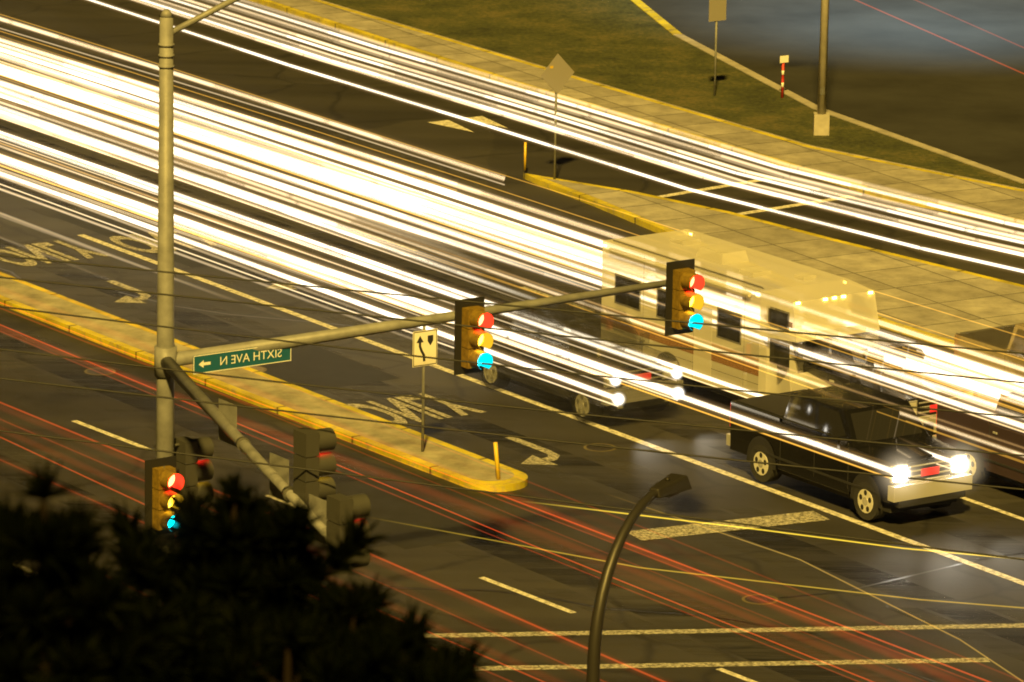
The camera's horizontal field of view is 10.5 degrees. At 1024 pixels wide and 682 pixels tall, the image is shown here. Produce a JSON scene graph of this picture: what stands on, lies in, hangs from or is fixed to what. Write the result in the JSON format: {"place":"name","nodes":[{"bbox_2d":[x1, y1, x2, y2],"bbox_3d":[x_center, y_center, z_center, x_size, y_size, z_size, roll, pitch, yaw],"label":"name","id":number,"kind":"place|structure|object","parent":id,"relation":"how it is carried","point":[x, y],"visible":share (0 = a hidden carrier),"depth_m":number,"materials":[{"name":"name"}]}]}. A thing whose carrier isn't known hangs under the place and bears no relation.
{"place":"outdoors","nodes":[
{"label":"outdoors","id":0,"kind":"place"},
{"bbox_2d":[0,558,178,681],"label":"pine","id":1,"kind":"object","parent":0,"point":[165,679],"visible":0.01,"depth_m":31.20,"materials":[{"name":"green plant"}]},
{"bbox_2d":[0,456,194,681],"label":"pine","id":2,"kind":"object","parent":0,"point":[58,592],"visible":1,"depth_m":29.87,"materials":[{"name":"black plant"}]},
{"bbox_2d":[81,465,403,681],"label":"pine","id":3,"kind":"object","parent":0,"point":[242,545],"visible":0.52,"depth_m":37.00,"materials":[{"name":"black plant"}]},
{"bbox_2d":[153,589,474,681],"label":"pine","id":4,"kind":"object","parent":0,"point":[305,647],"visible":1,"depth_m":33.32,"materials":[{"name":"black plant"}]},
{"bbox_2d":[256,571,497,681],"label":"pine","id":5,"kind":"object","parent":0,"point":[344,602],"visible":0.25,"depth_m":35.39,"materials":[{"name":"green plant"}]},
{"bbox_2d":[369,613,484,681],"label":"pine","id":6,"kind":"object","parent":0,"point":[426,652],"visible":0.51,"depth_m":34.36,"materials":[{"name":"green plant"}]},
{"bbox_2d":[0,0,1023,681],"bbox_3d":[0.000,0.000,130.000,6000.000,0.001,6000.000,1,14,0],"label":"ground","id":7,"kind":"structure","parent":0,"point":[358,108],"depth_m":131.23,"materials":[{"name":"grey asphalt"}]},
{"bbox_2d":[0,241,110,265],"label":"road lettering","id":8,"kind":"object","parent":7,"relation":"on","point":[39,255],"visible":0.94,"depth_m":138.13,"materials":[{"name":"white paint"}]},
{"bbox_2d":[84,368,115,374],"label":"manhole","id":9,"kind":"object","parent":7,"relation":"on","point":[99,371],"visible":1,"depth_m":126.42,"materials":[{"name":"metal"}]},
{"bbox_2d":[110,228,233,252],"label":"road lettering","id":10,"kind":"object","parent":7,"relation":"on","point":[117,239],"visible":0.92,"depth_m":139.76,"materials":[{"name":"white paint"}]},
{"bbox_2d":[250,366,266,371],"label":"manhole","id":11,"kind":"object","parent":7,"relation":"on","point":[261,369],"visible":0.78,"depth_m":126.95,"materials":[{"name":"metal"}]},
{"bbox_2d":[0,272,527,491],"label":"median island","id":12,"kind":"structure","parent":7,"relation":"on","point":[449,462],"depth_m":123.55,"materials":[{"name":"beige concrete"}]},
{"bbox_2d":[412,326,437,451],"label":"keep left sign","id":13,"kind":"object","parent":12,"relation":"on","point":[424,342],"visible":0.92,"depth_m":118.86,"materials":[{"name":"white metal"}]},
{"bbox_2d":[493,442,500,479],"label":"delineator","id":14,"kind":"object","parent":12,"relation":"on","point":[496,457],"visible":1,"depth_m":117.12,"materials":[{"name":"yellow plastic"}]},
{"bbox_2d":[154,0,665,603],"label":"signal pole","id":15,"kind":"object","parent":7,"relation":"on","point":[168,354],"visible":0.85,"depth_m":103.34,"materials":[{"name":"grey metal"}]},
{"bbox_2d":[145,437,213,533],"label":"traffic lights","id":16,"kind":"object","parent":15,"relation":"attached to","point":[161,473],"visible":0.66,"depth_m":103.92,"materials":[{"name":"yellow metal"}]},
{"bbox_2d":[193,347,290,374],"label":"street name sign","id":17,"kind":"object","parent":15,"relation":"attached to","point":[207,363],"visible":0.93,"depth_m":104.28,"materials":[{"name":"green metal"}]},
{"bbox_2d":[220,349,281,364],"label":"sign lettering","id":18,"kind":"object","parent":17,"relation":"attached to","point":[254,356],"visible":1,"depth_m":104.50},
{"bbox_2d":[218,399,370,574],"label":"traffic lights","id":19,"kind":"object","parent":15,"relation":"attached to","point":[309,444],"visible":0.69,"depth_m":93.34,"materials":[{"name":"yellow"}]},
{"bbox_2d":[454,259,704,374],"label":"traffic lights","id":20,"kind":"object","parent":15,"relation":"attached to","point":[684,281],"visible":0.96,"depth_m":108.27,"materials":[{"name":"yellow"}]},
{"bbox_2d":[347,393,485,423],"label":"road lettering","id":21,"kind":"object","parent":7,"relation":"on","point":[407,413],"visible":0.91,"depth_m":123.58,"materials":[{"name":"white paint"}]},
{"bbox_2d":[0,70,1023,681],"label":"road wear","id":22,"kind":"object","parent":7,"relation":"on","point":[406,522],"visible":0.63,"depth_m":127.10,"materials":[{"name":"black liquid"}]},
{"bbox_2d":[0,63,1023,681],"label":"road markings","id":23,"kind":"object","parent":7,"relation":"on","point":[712,527],"visible":0.77,"depth_m":115.48,"materials":[{"name":"white paint"}]},
{"bbox_2d":[524,142,526,169],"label":"bollard","id":24,"kind":"object","parent":7,"relation":"on","point":[525,148],"visible":1,"depth_m":148.12,"materials":[{"name":"yellow"}]},
{"bbox_2d":[584,443,615,451],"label":"manhole","id":25,"kind":"object","parent":7,"relation":"on","point":[595,448],"visible":0.88,"depth_m":120.48,"materials":[{"name":"metal"}]},
{"bbox_2d":[249,0,1023,226],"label":"sidewalk","id":26,"kind":"structure","parent":7,"relation":"on","point":[903,184],"depth_m":153.93,"materials":[{"name":"concrete"}]},
{"bbox_2d":[586,473,691,681],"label":"street lamp","id":27,"kind":"object","parent":7,"relation":"on","point":[670,485],"visible":1,"depth_m":84.65,"materials":[{"name":"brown metal"}]},
{"bbox_2d":[320,0,1023,189],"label":"verge grass","id":28,"kind":"structure","parent":7,"relation":"on","point":[629,46],"depth_m":163.97,"materials":[{"name":"plant"}]},
{"bbox_2d":[709,0,726,95],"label":"sign post","id":29,"kind":"object","parent":28,"relation":"on","point":[717,10],"visible":1,"depth_m":158.06,"materials":[{"name":"silver metal"}]},
{"bbox_2d":[780,55,788,97],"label":"hydrant marker","id":30,"kind":"object","parent":28,"relation":"on","point":[784,59],"visible":1,"depth_m":158.26,"materials":[{"name":"white"}]},
{"bbox_2d":[813,0,829,135],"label":"lot light pole","id":31,"kind":"object","parent":28,"relation":"on","point":[821,117],"visible":1,"depth_m":153.05,"materials":[{"name":"metal"}]},
{"bbox_2d":[601,229,879,399],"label":"trailer","id":32,"kind":"object","parent":7,"relation":"on","point":[746,287],"visible":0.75,"depth_m":123.42,"materials":[{"name":"white metal"}]},
{"bbox_2d":[742,594,777,604],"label":"manhole","id":33,"kind":"object","parent":7,"relation":"on","point":[761,599],"visible":1,"depth_m":109.29,"materials":[{"name":"metal"}]},
{"bbox_2d":[523,173,1023,372],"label":"corner island","id":34,"kind":"structure","parent":7,"relation":"on","point":[934,303],"depth_m":136.87,"materials":[{"name":"concrete"}]},
{"bbox_2d":[541,54,573,178],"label":"diamond sign","id":35,"kind":"object","parent":34,"relation":"on","point":[557,74],"visible":1,"depth_m":146.52,"materials":[{"name":"grey"}]},
{"bbox_2d":[641,0,1023,178],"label":"parking lot","id":36,"kind":"structure","parent":7,"relation":"on","point":[946,75],"depth_m":165.68,"materials":[{"name":"grey asphalt"}]},
{"bbox_2d":[631,0,1023,183],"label":"lot kerb","id":37,"kind":"structure","parent":36,"relation":"on","point":[656,17],"depth_m":158.32,"materials":[{"name":"concrete"}]},
{"bbox_2d":[726,383,972,519],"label":"pickup truck","id":38,"kind":"object","parent":7,"relation":"on","point":[873,497],"visible":0.95,"depth_m":115.76,"materials":[{"name":"black paint"}]},
{"bbox_2d":[803,329,973,436],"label":"car","id":39,"kind":"object","parent":7,"relation":"on","point":[922,390],"visible":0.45,"depth_m":120.88,"materials":[{"name":"black paint"}]},
{"bbox_2d":[932,390,1023,486],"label":"maroon pickup","id":40,"kind":"object","parent":7,"relation":"on","point":[979,432],"visible":0.88,"depth_m":117.38,"materials":[{"name":"red paint"}]},
{"bbox_2d":[0,255,1023,559],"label":"overhead wires","id":41,"kind":"object","parent":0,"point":[504,405],"visible":0.99,"depth_m":92.40,"materials":[{"name":"black metal"}]}
]}

